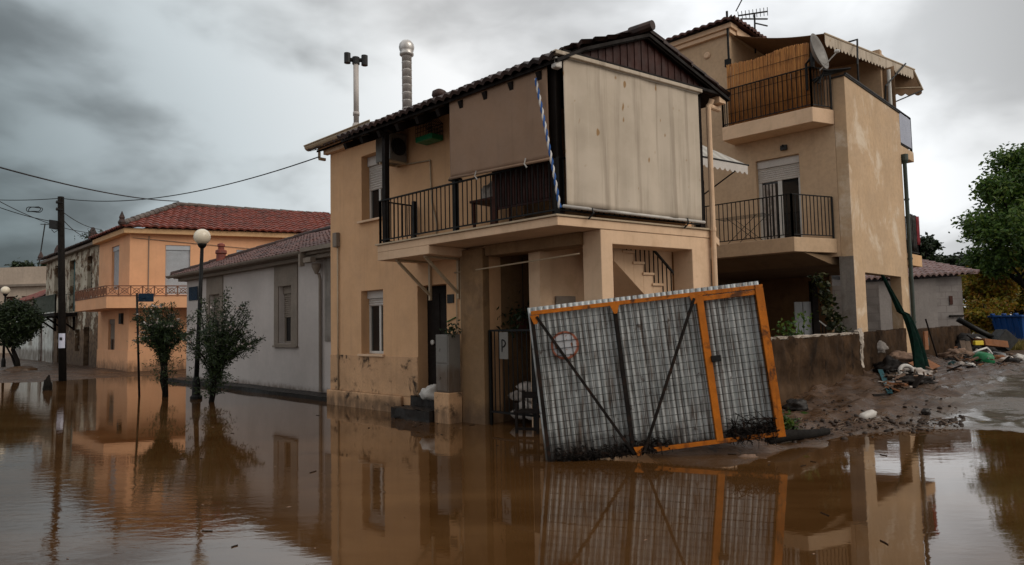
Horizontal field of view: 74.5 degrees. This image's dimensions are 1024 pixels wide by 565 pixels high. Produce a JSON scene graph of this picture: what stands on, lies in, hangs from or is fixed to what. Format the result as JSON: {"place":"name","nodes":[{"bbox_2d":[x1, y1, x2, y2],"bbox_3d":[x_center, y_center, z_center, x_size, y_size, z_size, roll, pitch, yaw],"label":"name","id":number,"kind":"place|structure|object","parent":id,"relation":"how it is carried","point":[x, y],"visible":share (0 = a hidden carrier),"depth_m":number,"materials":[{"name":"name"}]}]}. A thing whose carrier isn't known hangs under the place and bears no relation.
{"place":"outdoors","nodes":[
{"label":"outdoors","id":0,"kind":"place"},
{"bbox_2d":[168,377,326,401],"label":"sidewalk","id":1,"kind":"structure","parent":0,"point":[312,395],"depth_m":17.77,"materials":[{"name":"concrete"}]},
{"bbox_2d":[0,376,1023,564],"bbox_3d":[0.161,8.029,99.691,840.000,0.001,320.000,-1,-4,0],"label":"flood water","id":2,"kind":"structure","parent":0,"point":[80,483],"depth_m":6.65,"materials":[{"name":"liquid"}]},
{"bbox_2d":[1,366,37,370],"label":"mud mound","id":3,"kind":"object","parent":2,"relation":"on","point":[22,368],"visible":0.45,"depth_m":29.25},
{"bbox_2d":[42,375,51,390],"bbox_3d":[-13.882,3.081,20.129,0.230,0.659,0.233,-1,-4,0],"label":"stump","id":4,"kind":"object","parent":2,"relation":"in","point":[47,385],"visible":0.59,"depth_m":20.06,"materials":[{"name":"brown plant"}]},
{"bbox_2d":[136,293,153,396],"bbox_3d":[-9.672,1.729,17.699,0.391,2.899,0.272,0,-4,-19],"label":"sign post","id":5,"kind":"object","parent":2,"relation":"in","point":[144,297],"visible":0.97,"depth_m":17.63,"materials":[{"name":"metal"}]},
{"bbox_2d":[127,300,196,396],"bbox_3d":[-9.071,1.839,17.477,1.709,2.825,1.849,-1,-4,0],"label":"flowering tree","id":6,"kind":"object","parent":2,"relation":"on","point":[163,338],"visible":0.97,"depth_m":17.27,"materials":[{"name":"green plant"}]},
{"bbox_2d":[190,229,210,399],"bbox_3d":[-7.755,0.815,16.767,0.450,4.325,0.398,-1,-4,0],"label":"street lamp","id":7,"kind":"object","parent":2,"relation":"on","point":[202,238],"visible":0.93,"depth_m":16.74,"materials":[{"name":"metal"}]},
{"bbox_2d":[172,287,265,401],"bbox_3d":[-6.846,1.579,15.819,2.094,3.061,1.840,-1,-4,0],"label":"flowering tree","id":8,"kind":"object","parent":2,"relation":"on","point":[227,347],"visible":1,"depth_m":15.76,"materials":[{"name":"green plant"}]},
{"bbox_2d":[66,403,918,557],"bbox_3d":[-5.656,2.590,12.922,23.253,0.010,8.566,-4,-5,42],"label":"flotsam","id":9,"kind":"object","parent":2,"relation":"on","point":[498,445],"visible":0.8,"depth_m":7.33,"materials":[{"name":"plant"}]},
{"bbox_2d":[511,409,526,418],"bbox_3d":[0.162,2.221,11.451,0.414,0.182,0.338,-3,-4,31],"label":"sandbag","id":10,"kind":"object","parent":2,"relation":"on","point":[519,417],"visible":0.27,"depth_m":11.34,"materials":[{"name":"white fabric"}]},
{"bbox_2d":[519,400,531,408],"bbox_3d":[0.275,2.062,11.351,0.414,0.182,0.338,-3,-4,27],"label":"sandbag","id":11,"kind":"object","parent":10,"relation":"on","point":[520,404],"visible":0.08,"depth_m":11.23,"materials":[{"name":"white fabric"}]},
{"bbox_2d":[510,390,525,400],"bbox_3d":[0.142,1.921,11.459,0.414,0.182,0.338,-3,-4,21],"label":"sandbag","id":12,"kind":"object","parent":11,"relation":"on","point":[516,395],"visible":0.45,"depth_m":11.33,"materials":[{"name":"white fabric"}]},
{"bbox_2d":[515,381,530,391],"bbox_3d":[0.270,1.764,11.389,0.414,0.182,0.338,-3,-4,31],"label":"sandbag","id":13,"kind":"object","parent":12,"relation":"on","point":[525,386],"visible":0.4,"depth_m":11.26,"materials":[{"name":"white fabric"}]},
{"bbox_2d":[514,390,539,433],"bbox_3d":[0.288,2.157,10.460,0.400,0.920,0.390,-2,-4,20],"label":"wooden chair","id":14,"kind":"object","parent":2,"relation":"in","point":[523,411],"visible":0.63,"depth_m":10.35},
{"bbox_2d":[552,433,672,461],"bbox_3d":[1.235,2.033,8.198,1.524,0.382,0.203,-1,-4,-1],"label":"twig drift","id":15,"kind":"object","parent":2,"relation":"on","point":[592,457],"visible":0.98,"depth_m":8.17,"materials":[{"name":"dry twigs"},{"name":"plant debris"}]},
{"bbox_2d":[527,281,785,461],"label":"sheet metal gate","id":16,"kind":"structure","parent":2,"relation":"in","point":[687,368],"depth_m":8.34,"materials":[{"name":"metal"}]},
{"bbox_2d":[551,331,578,359],"bbox_3d":[0.652,0.774,8.298,0.350,0.350,0.020,-1,-4,-2],"label":"round sign","id":17,"kind":"object","parent":16,"relation":"attached to","point":[568,342],"visible":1,"depth_m":8.29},
{"bbox_2d":[723,409,779,447],"bbox_3d":[2.950,1.788,8.263,0.779,0.473,0.262,-1,-4,0],"label":"twig drift","id":18,"kind":"object","parent":16,"relation":"attached to","point":[735,433],"visible":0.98,"depth_m":8.24,"materials":[{"name":"plant"}]},
{"bbox_2d":[788,396,964,442],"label":"mud clods","id":19,"kind":"object","parent":2,"relation":"on","point":[892,421],"visible":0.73,"depth_m":10.23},
{"bbox_2d":[794,354,1022,435],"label":"driftwood twigs","id":20,"kind":"object","parent":2,"relation":"on","point":[854,421],"visible":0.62,"depth_m":10.21,"materials":[{"name":"brown wood"}]},
{"bbox_2d":[907,232,945,263],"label":"dark tree","id":21,"kind":"object","parent":2,"relation":"on","point":[930,245],"visible":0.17,"depth_m":41.55,"materials":[{"name":"green plant"}]},
{"bbox_2d":[939,252,973,268],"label":"dark tree","id":22,"kind":"object","parent":2,"relation":"on","point":[950,259],"visible":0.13,"depth_m":45.43,"materials":[{"name":"green plant"}]},
{"bbox_2d":[957,266,1023,313],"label":"autumn bush","id":23,"kind":"object","parent":2,"relation":"on","point":[980,285],"visible":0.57,"depth_m":31.34,"materials":[{"name":"yellow plant"}]},
{"bbox_2d":[0,332,1023,454],"bbox_3d":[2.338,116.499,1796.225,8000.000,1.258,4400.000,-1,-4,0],"label":"mud ground","id":24,"kind":"structure","parent":0,"point":[980,399],"depth_m":12.38,"materials":[{"name":"soil"}]},
{"bbox_2d":[0,286,9,366],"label":"street lamp","id":25,"kind":"object","parent":24,"relation":"on","point":[5,291],"visible":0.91,"depth_m":33.36,"materials":[{"name":"black paint"}]},
{"bbox_2d":[0,266,45,352],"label":"cream building","id":26,"kind":"structure","parent":24,"relation":"on","point":[21,282],"depth_m":59.78,"materials":[{"name":"beige paint"}]},
{"bbox_2d":[16,260,35,266],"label":"roof plant","id":27,"kind":"object","parent":26,"relation":"on","point":[26,263],"visible":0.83,"depth_m":60.71,"materials":[{"name":"green plant"}]},
{"bbox_2d":[0,295,49,366],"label":"round tree","id":28,"kind":"object","parent":24,"relation":"on","point":[14,334],"visible":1,"depth_m":29.48,"materials":[{"name":"green plant"}]},
{"bbox_2d":[15,289,45,360],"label":"red roofed house","id":29,"kind":"structure","parent":24,"relation":"on","point":[32,350],"depth_m":41.57,"materials":[{"name":"paint"}]},
{"bbox_2d":[49,196,66,380],"bbox_3d":[-16.211,0.452,24.110,0.621,7.133,0.325,-1,-4,0],"label":"utility pole","id":30,"kind":"object","parent":24,"relation":"on","point":[59,225],"visible":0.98,"depth_m":24.10,"materials":[{"name":"brown wood"}]},
{"bbox_2d":[58,333,64,347],"bbox_3d":[-16.000,2.067,23.908,0.233,0.520,0.066,-1,-4,0],"label":"paper notice","id":31,"kind":"object","parent":30,"relation":"attached to","point":[61,342],"visible":1,"depth_m":23.90,"materials":[{"name":"paper"}]},
{"bbox_2d":[62,156,318,201],"bbox_3d":[-10.348,-2.906,19.812,14.994,1.136,0.025,-4,-5,37],"label":"overhead wire","id":32,"kind":"object","parent":30,"relation":"attached to","point":[204,189],"visible":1,"depth_m":18.08,"materials":[{"name":"black paint"}]},
{"bbox_2d":[33,227,155,366],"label":"old stone house","id":33,"kind":"structure","parent":24,"relation":"on","point":[81,265],"depth_m":34.18,"materials":[{"name":"paint"}]},
{"bbox_2d":[75,202,330,371],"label":"salmon house","id":34,"kind":"structure","parent":24,"relation":"on","point":[133,260],"depth_m":28.86,"materials":[{"name":"paint"}]},
{"bbox_2d":[0,167,178,201],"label":"overhead wire","id":35,"kind":"object","parent":34,"relation":"attached to","point":[80,187],"visible":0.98,"depth_m":21.07,"materials":[{"name":"black paint"}]},
{"bbox_2d":[110,319,114,349],"bbox_3d":[-17.465,2.353,29.569,0.110,1.480,1.000,3,-5,-45],"label":"window","id":36,"kind":"structure","parent":34,"relation":"in","point":[112,321],"depth_m":29.69,"materials":[{"name":"grey glass"}]},
{"bbox_2d":[113,246,118,289],"bbox_3d":[-17.238,-0.635,29.473,0.110,1.920,1.090,3,-5,-45],"label":"window","id":37,"kind":"structure","parent":34,"relation":"in","point":[115,249],"depth_m":29.57,"materials":[{"name":"white glass"}]},
{"bbox_2d":[165,245,189,294],"bbox_3d":[-14.245,-0.532,28.720,0.950,2.100,0.110,0,-4,-23],"label":"window","id":38,"kind":"structure","parent":34,"relation":"in","point":[177,256],"depth_m":28.68,"materials":[{"name":"white plastic"}]},
{"bbox_2d":[165,226,330,392],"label":"white house","id":39,"kind":"structure","parent":24,"relation":"on","point":[282,287],"depth_m":18.48,"materials":[{"name":"grey paint"}]},
{"bbox_2d":[189,286,197,300],"bbox_3d":[-10.806,0.374,22.828,0.018,0.460,0.780,3,-5,-45],"label":"street sign","id":40,"kind":"object","parent":39,"relation":"attached to","point":[193,293],"visible":1,"depth_m":22.78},
{"bbox_2d":[214,294,218,341],"bbox_3d":[-9.357,1.149,21.605,0.110,1.540,0.800,3,-5,-45],"label":"window","id":41,"kind":"structure","parent":39,"relation":"in","point":[217,296],"depth_m":21.75,"materials":[{"name":"grey glass"}]},
{"bbox_2d":[283,286,290,342],"bbox_3d":[-5.972,0.865,18.221,0.110,1.540,0.750,3,-5,-45],"label":"window","id":42,"kind":"structure","parent":39,"relation":"in","point":[286,290],"depth_m":18.36,"materials":[{"name":"grey glass"}]},
{"bbox_2d":[304,20,730,428],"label":"corner house","id":43,"kind":"structure","parent":24,"relation":"on","point":[412,251],"depth_m":11.79,"materials":[{"name":"beige paint"}]},
{"bbox_2d":[332,232,339,247],"bbox_3d":[-3.895,-0.942,14.916,0.160,0.320,0.098,-5,-5,44],"label":"junction box","id":44,"kind":"object","parent":43,"relation":"attached to","point":[335,239],"visible":1,"depth_m":14.87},
{"bbox_2d":[368,155,381,218],"bbox_3d":[-2.800,-2.008,14.259,0.750,1.400,0.110,-5,-5,44],"label":"window","id":45,"kind":"structure","parent":43,"relation":"in","point":[375,170],"depth_m":14.38,"materials":[{"name":"white paint"}]},
{"bbox_2d":[367,290,383,353],"bbox_3d":[-2.757,0.827,14.092,0.790,1.320,0.110,-5,-5,44],"label":"window","id":46,"kind":"structure","parent":43,"relation":"in","point":[375,298],"depth_m":14.22,"materials":[{"name":"white paint"}]},
{"bbox_2d":[376,133,406,167],"bbox_3d":[-2.350,-2.595,13.238,0.501,0.578,0.450,-5,-5,44],"label":"air conditioner","id":47,"kind":"object","parent":43,"relation":"attached to","point":[397,150],"visible":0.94,"depth_m":13.10,"materials":[{"name":"metal"}]},
{"bbox_2d":[419,384,436,399],"bbox_3d":[-1.460,1.993,12.273,0.402,0.297,0.400,2,-5,-36],"label":"plastic bag","id":48,"kind":"object","parent":43,"relation":"on","point":[427,392],"visible":0.71,"depth_m":12.15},
{"bbox_2d":[415,117,442,144],"bbox_3d":[-1.547,-2.836,12.575,0.483,0.426,0.280,-5,-5,44],"label":"birdcage","id":49,"kind":"object","parent":43,"relation":"hanging from","point":[429,138],"visible":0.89,"depth_m":12.48,"materials":[{"name":"green plastic"}]},
{"bbox_2d":[427,285,446,385],"bbox_3d":[-1.331,1.092,12.734,0.850,2.080,0.120,-5,-5,44],"label":"door","id":50,"kind":"structure","parent":43,"relation":"in","point":[437,307],"depth_m":12.87,"materials":[{"name":"black plastic"}]},
{"bbox_2d":[434,334,461,423],"bbox_3d":[-1.116,1.865,11.730,0.400,1.920,0.308,-5,-5,44],"label":"meter cabinet","id":51,"kind":"object","parent":43,"relation":"attached to","point":[448,402],"visible":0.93,"depth_m":11.63,"materials":[{"name":"metal"}]},
{"bbox_2d":[439,320,461,337],"bbox_3d":[-1.061,0.823,11.686,0.396,0.359,0.408,0,-4,-22],"label":"dark plant","id":52,"kind":"object","parent":51,"relation":"on","point":[452,328],"visible":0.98,"depth_m":11.66,"materials":[{"name":"green plant"}]},
{"bbox_2d":[469,197,511,227],"bbox_3d":[-0.321,-1.085,11.030,0.540,0.514,0.520,-5,-5,44],"label":"balcony table","id":53,"kind":"object","parent":43,"relation":"on","point":[479,203],"visible":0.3,"depth_m":11.01,"materials":[{"name":"brown paint"}]},
{"bbox_2d":[482,181,491,197],"bbox_3d":[-0.332,-1.487,11.006,0.368,0.334,0.300,-1,-4,0],"label":"white bundle","id":54,"kind":"object","parent":53,"relation":"on","point":[487,189],"visible":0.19,"depth_m":10.91,"materials":[{"name":"fabric"}]},
{"bbox_2d":[449,66,549,179],"bbox_3d":[-0.256,-2.325,10.214,2.152,1.427,0.064,-5,-5,44],"label":"roller awning","id":55,"kind":"object","parent":43,"relation":"attached to","point":[501,127],"visible":0.99,"depth_m":10.15,"materials":[{"name":"beige fabric"}]},
{"bbox_2d":[496,258,529,337],"bbox_3d":[0.199,0.302,11.898,1.466,1.471,1.267,-1,-4,0],"label":"hanging plant","id":56,"kind":"object","parent":43,"relation":"hanging from","point":[521,321],"visible":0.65,"depth_m":11.70,"materials":[{"name":"green plant"}]},
{"bbox_2d":[488,329,540,427],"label":"iron gate","id":57,"kind":"structure","parent":43,"relation":"attached to","point":[534,389],"depth_m":11.06,"materials":[{"name":"metal"}]},
{"bbox_2d":[499,332,508,358],"bbox_3d":[-0.141,1.044,11.137,0.200,0.445,0.026,-5,-5,44],"label":"parking sign","id":58,"kind":"object","parent":57,"relation":"attached to","point":[503,343],"visible":1,"depth_m":11.13,"materials":[{"name":"white paint"}]},
{"bbox_2d":[534,78,561,207],"bbox_3d":[0.475,-1.961,9.369,0.438,1.921,0.095,-5,-5,44],"label":"rope","id":59,"kind":"object","parent":43,"relation":"hanging from","point":[548,144],"visible":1,"depth_m":9.29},
{"bbox_2d":[555,296,575,304],"bbox_3d":[0.906,1.234,11.119,0.420,2.020,0.038,1,-4,-34],"label":"porch door","id":60,"kind":"structure","parent":43,"relation":"in","point":[558,299],"depth_m":11.14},
{"bbox_2d":[551,57,705,228],"bbox_3d":[1.854,-2.028,10.177,3.050,2.311,0.110,1,-4,-34],"label":"side awning","id":61,"kind":"object","parent":43,"relation":"attached to","point":[632,145],"visible":1,"depth_m":10.10,"materials":[{"name":"fabric"}]},
{"bbox_2d":[702,145,748,193],"bbox_3d":[4.254,-2.621,15.185,1.688,1.543,1.324,1,-4,-35],"label":"awning","id":62,"kind":"object","parent":43,"relation":"attached to","point":[722,161],"visible":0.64,"depth_m":14.87,"materials":[{"name":"grey fabric"}]},
{"bbox_2d":[666,14,921,352],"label":"apartment house","id":63,"kind":"structure","parent":24,"relation":"on","point":[822,180],"depth_m":17.49,"materials":[{"name":"beige paint"}]},
{"bbox_2d":[724,0,741,125],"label":"tv aerial","id":64,"kind":"object","parent":63,"relation":"attached to","point":[727,61],"visible":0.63,"depth_m":18.32,"materials":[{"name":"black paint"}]},
{"bbox_2d":[715,213,771,243],"bbox_3d":[5.923,-1.327,17.244,1.262,0.701,0.600,-5,-5,44],"label":"drying rack","id":65,"kind":"object","parent":63,"relation":"on","point":[730,220],"visible":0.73,"depth_m":17.21,"materials":[{"name":"metal"}]},
{"bbox_2d":[738,7,767,52],"bbox_3d":[7.053,-7.306,19.647,1.366,1.392,0.430,0,-4,-17],"label":"tv aerial","id":66,"kind":"object","parent":63,"relation":"attached to","point":[754,18],"visible":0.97,"depth_m":19.61,"materials":[{"name":"black paint"}]},
{"bbox_2d":[726,43,810,125],"bbox_3d":[6.468,-5.023,17.100,2.120,1.648,0.043,-5,-5,44],"label":"reed screen","id":67,"kind":"object","parent":63,"relation":"attached to","point":[764,68],"visible":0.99,"depth_m":17.05,"materials":[{"name":"brown wicker"}]},
{"bbox_2d":[757,155,802,239],"bbox_3d":[6.969,-2.114,17.471,1.130,2.230,0.110,-5,-5,44],"label":"balcony door","id":68,"kind":"structure","parent":63,"relation":"in","point":[779,176],"depth_m":17.49,"materials":[{"name":"white paint"}]},
{"bbox_2d":[731,32,923,111],"bbox_3d":[9.057,-5.381,20.324,6.854,2.870,4.181,2,-5,-43],"label":"terrace awning","id":69,"kind":"object","parent":63,"relation":"attached to","point":[904,79],"visible":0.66,"depth_m":19.29,"materials":[{"name":"fabric"}]},
{"bbox_2d":[805,33,850,90],"bbox_3d":[7.551,-5.335,16.042,1.090,1.292,0.728,-1,-4,0],"label":"satellite dish","id":70,"kind":"object","parent":63,"relation":"attached to","point":[818,54],"visible":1,"depth_m":16.18,"materials":[{"name":"white paint"}]},
{"bbox_2d":[881,275,929,369],"bbox_3d":[9.697,0.948,16.418,0.602,2.427,1.800,-2,-4,10],"label":"green netting","id":71,"kind":"object","parent":63,"relation":"hanging from","point":[919,356],"visible":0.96,"depth_m":16.17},
{"bbox_2d":[911,214,916,250],"bbox_3d":[11.808,-1.461,19.797,0.405,1.050,0.073,3,-5,-45],"label":"laundry","id":72,"kind":"object","parent":63,"relation":"hanging from","point":[914,232],"visible":0.88,"depth_m":19.80,"materials":[{"name":"fabric"}]},
{"bbox_2d":[915,216,920,244],"bbox_3d":[12.101,-1.548,20.099,0.405,0.850,0.072,2,-5,-45],"label":"laundry","id":73,"kind":"object","parent":63,"relation":"hanging from","point":[917,230],"visible":0.89,"depth_m":20.08,"materials":[{"name":"red fabric"}]},
{"bbox_2d":[781,398,808,410],"bbox_3d":[5.001,2.165,11.896,0.493,0.236,0.287,-1,-4,0],"label":"mud clod","id":74,"kind":"object","parent":24,"relation":"on","point":[792,404],"visible":0.98,"depth_m":11.81,"materials":[{"name":"soil"}]},
{"bbox_2d":[777,310,812,335],"bbox_3d":[6.311,1.360,14.924,0.809,1.478,0.618,-1,-4,0],"label":"weed","id":75,"kind":"object","parent":24,"relation":"on","point":[803,326],"visible":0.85,"depth_m":14.95,"materials":[{"name":"green plant"}]},
{"bbox_2d":[782,407,807,429],"bbox_3d":[4.052,2.015,9.851,0.407,0.368,0.496,0,-4,-20],"label":"weed","id":76,"kind":"object","parent":24,"relation":"on","point":[789,422],"visible":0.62,"depth_m":9.81,"materials":[{"name":"green plant"}]},
{"bbox_2d":[764,428,830,444],"bbox_3d":[3.854,2.039,9.061,1.506,0.179,0.150,2,-5,-39],"label":"driftwood log","id":77,"kind":"object","parent":24,"relation":"on","point":[792,435],"visible":0.85,"depth_m":8.97,"materials":[{"name":"wood"}]},
{"bbox_2d":[794,281,819,334],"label":"yard doors","id":78,"kind":"structure","parent":24,"relation":"on","point":[810,306],"depth_m":19.13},
{"bbox_2d":[794,302,803,334],"bbox_3d":[8.167,1.531,19.131,0.228,1.960,0.040,-1,-4,0],"label":"door leaf","id":79,"kind":"structure","parent":78,"relation":"in","point":[798,308],"depth_m":19.15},
{"bbox_2d":[802,302,811,334],"bbox_3d":[8.414,1.526,19.131,0.228,1.960,0.040,-1,-4,0],"label":"door leaf","id":80,"kind":"structure","parent":78,"relation":"in","point":[806,305],"depth_m":19.15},
{"bbox_2d":[832,284,880,332],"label":"yard wall","id":81,"kind":"structure","parent":24,"relation":"on","point":[873,308],"depth_m":21.93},
{"bbox_2d":[859,410,876,418],"bbox_3d":[5.670,2.109,10.713,0.401,0.160,0.140,1,-4,-32],"label":"stone","id":82,"kind":"object","parent":24,"relation":"on","point":[867,414],"visible":0.83,"depth_m":10.64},
{"bbox_2d":[771,325,970,402],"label":"garden wall","id":83,"kind":"structure","parent":24,"relation":"on","point":[804,363],"depth_m":14.63,"materials":[{"name":"concrete"}]},
{"bbox_2d":[771,318,799,335],"bbox_3d":[6.058,1.506,14.897,0.735,1.467,0.517,-1,-4,0],"label":"weed","id":84,"kind":"object","parent":83,"relation":"on","point":[789,328],"visible":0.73,"depth_m":14.91,"materials":[{"name":"green plant"}]},
{"bbox_2d":[807,272,851,332],"bbox_3d":[7.489,0.562,15.850,0.987,1.639,0.565,-1,-4,0],"label":"climbing vine","id":85,"kind":"object","parent":83,"relation":"attached to","point":[835,317],"visible":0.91,"depth_m":15.85,"materials":[{"name":"green plant"}]},
{"bbox_2d":[877,340,888,352],"bbox_3d":[9.194,1.613,16.839,0.432,0.332,0.181,-1,-4,0],"label":"muddy rag","id":86,"kind":"object","parent":83,"relation":"attached to","point":[882,346],"visible":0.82,"depth_m":16.79,"materials":[{"name":"white fabric"}]},
{"bbox_2d":[923,331,928,349],"bbox_3d":[11.678,1.633,19.010,0.360,0.520,0.040,3,-5,-45],"label":"rusty sheet","id":87,"kind":"object","parent":83,"relation":"on","point":[925,340],"visible":0.93,"depth_m":18.94,"materials":[{"name":"metal"}]},
{"bbox_2d":[878,369,892,393],"bbox_3d":[8.066,2.120,14.581,0.100,0.302,2.721,-3,-4,25],"label":"teal strip","id":88,"kind":"object","parent":24,"relation":"on","point":[881,374],"visible":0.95,"depth_m":14.75,"materials":[{"name":"plastic"}]},
{"bbox_2d":[872,355,906,373],"bbox_3d":[9.083,1.990,16.200,0.831,0.508,0.765,-4,-4,33],"label":"cloth heap","id":89,"kind":"object","parent":24,"relation":"on","point":[887,363],"visible":0.52,"depth_m":16.02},
{"bbox_2d":[889,350,912,364],"bbox_3d":[10.030,1.932,17.311,0.982,0.372,0.637,-1,-4,0],"label":"cloth heap","id":90,"kind":"object","parent":24,"relation":"on","point":[903,357],"visible":0.41,"depth_m":17.15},
{"bbox_2d":[832,259,979,329],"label":"block shed","id":91,"kind":"structure","parent":24,"relation":"on","point":[938,294],"depth_m":25.65,"materials":[{"name":"grey concrete"}]},
{"bbox_2d":[898,364,915,373],"bbox_3d":[8.840,1.995,15.092,0.390,0.347,0.159,-1,-4,0],"label":"white ring","id":92,"kind":"object","parent":24,"relation":"on","point":[902,366],"visible":0.59,"depth_m":15.09,"materials":[{"name":"plastic"}]},
{"bbox_2d":[890,367,932,376],"bbox_3d":[9.076,2.068,15.316,1.068,0.304,0.555,-1,-4,0],"label":"cloth heap","id":93,"kind":"object","parent":24,"relation":"on","point":[920,370],"visible":0.27,"depth_m":15.20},
{"bbox_2d":[890,375,938,385],"bbox_3d":[8.492,2.086,14.365,1.012,0.224,0.721,-1,-4,0],"label":"cloth heap","id":94,"kind":"object","parent":24,"relation":"on","point":[927,379],"visible":0.61,"depth_m":14.21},
{"bbox_2d":[908,360,939,368],"bbox_3d":[10.326,2.059,16.869,0.913,0.322,0.376,1,-5,-36],"label":"cardboard sheet","id":95,"kind":"object","parent":24,"relation":"on","point":[932,365],"visible":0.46,"depth_m":16.88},
{"bbox_2d":[925,319,937,357],"bbox_3d":[12.106,1.627,19.431,0.557,1.168,0.039,1,-4,-30],"label":"leaning pole","id":96,"kind":"object","parent":24,"relation":"on","point":[931,338],"visible":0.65,"depth_m":19.42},
{"bbox_2d":[872,348,1014,395],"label":"scattered scraps","id":97,"kind":"object","parent":24,"relation":"on","point":[898,384],"visible":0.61,"depth_m":15.00,"materials":[{"name":"fabric"}]},
{"bbox_2d":[938,348,974,357],"bbox_3d":[13.134,2.123,19.789,1.066,0.405,0.795,-1,-4,0],"label":"dark heap","id":98,"kind":"object","parent":24,"relation":"on","point":[950,351],"visible":0.43,"depth_m":19.72,"materials":[{"name":"fabric"}]},
{"bbox_2d":[955,333,1005,352],"bbox_3d":[15.188,2.086,22.209,2.130,0.877,1.324,-1,-4,0],"label":"dark heap","id":99,"kind":"object","parent":24,"relation":"on","point":[961,336],"visible":0.2,"depth_m":22.09,"materials":[{"name":"fabric"}]},
{"bbox_2d":[956,317,993,337],"bbox_3d":[14.779,1.495,21.380,1.162,0.821,0.170,-2,-4,16],"label":"black pipe","id":100,"kind":"object","parent":99,"relation":"on","point":[976,329],"visible":0.79,"depth_m":21.35,"materials":[{"name":"paint"}]},
{"bbox_2d":[973,351,994,362],"bbox_3d":[12.990,2.078,18.564,0.534,0.364,0.524,-1,-4,0],"label":"green basin","id":101,"kind":"object","parent":24,"relation":"on","point":[983,356],"visible":0.81,"depth_m":18.38,"materials":[{"name":"plastic"}]},
{"bbox_2d":[948,142,1023,289],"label":"broadleaf tree","id":102,"kind":"object","parent":24,"relation":"on","point":[1001,225],"visible":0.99,"depth_m":29.70,"materials":[{"name":"green plant"}]},
{"bbox_2d":[963,295,1017,333],"bbox_3d":[20.945,1.840,29.939,2.464,2.663,2.236,0,-4,-23],"label":"autumn bush","id":103,"kind":"object","parent":24,"relation":"on","point":[979,313],"visible":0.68,"depth_m":29.53,"materials":[{"name":"green plant"}]},
{"bbox_2d":[971,331,1023,349],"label":"dry grass","id":104,"kind":"structure","parent":24,"relation":"on","point":[1019,345],"depth_m":25.24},
{"bbox_2d":[988,329,1018,350],"bbox_3d":[15.367,1.807,21.108,0.732,0.672,0.529,-1,-4,-9],"label":"rock","id":105,"kind":"object","parent":24,"relation":"on","point":[1006,335],"visible":0.72,"depth_m":20.95,"materials":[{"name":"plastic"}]},
{"bbox_2d":[971,338,1008,347],"bbox_3d":[14.676,1.855,20.705,0.890,0.298,0.545,0,-4,-13],"label":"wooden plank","id":106,"kind":"object","parent":105,"relation":"on","point":[993,343],"visible":0.94,"depth_m":20.47,"materials":[{"name":"wood"}]},
{"bbox_2d":[987,313,1023,339],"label":"dumpster","id":107,"kind":"object","parent":24,"relation":"on","point":[1013,324],"visible":0.73,"depth_m":27.87,"materials":[{"name":"blue plastic"}]},
{"bbox_2d":[1009,251,1023,314],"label":"autumn bush","id":108,"kind":"object","parent":24,"relation":"on","point":[1019,310],"visible":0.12,"depth_m":32.57,"materials":[{"name":"green plant"}]},
{"bbox_2d":[0,0,1023,314],"label":"sky","id":109,"kind":"structure","parent":0,"point":[135,98],"materials":[{"name":"grey"}]},
{"bbox_2d":[492,150,564,223],"bbox_3d":[0.220,-1.380,10.108,1.410,0.964,0.070,-5,-5,44],"label":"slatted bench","id":110,"kind":"object","parent":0,"point":[540,178],"visible":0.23,"depth_m":10.17,"materials":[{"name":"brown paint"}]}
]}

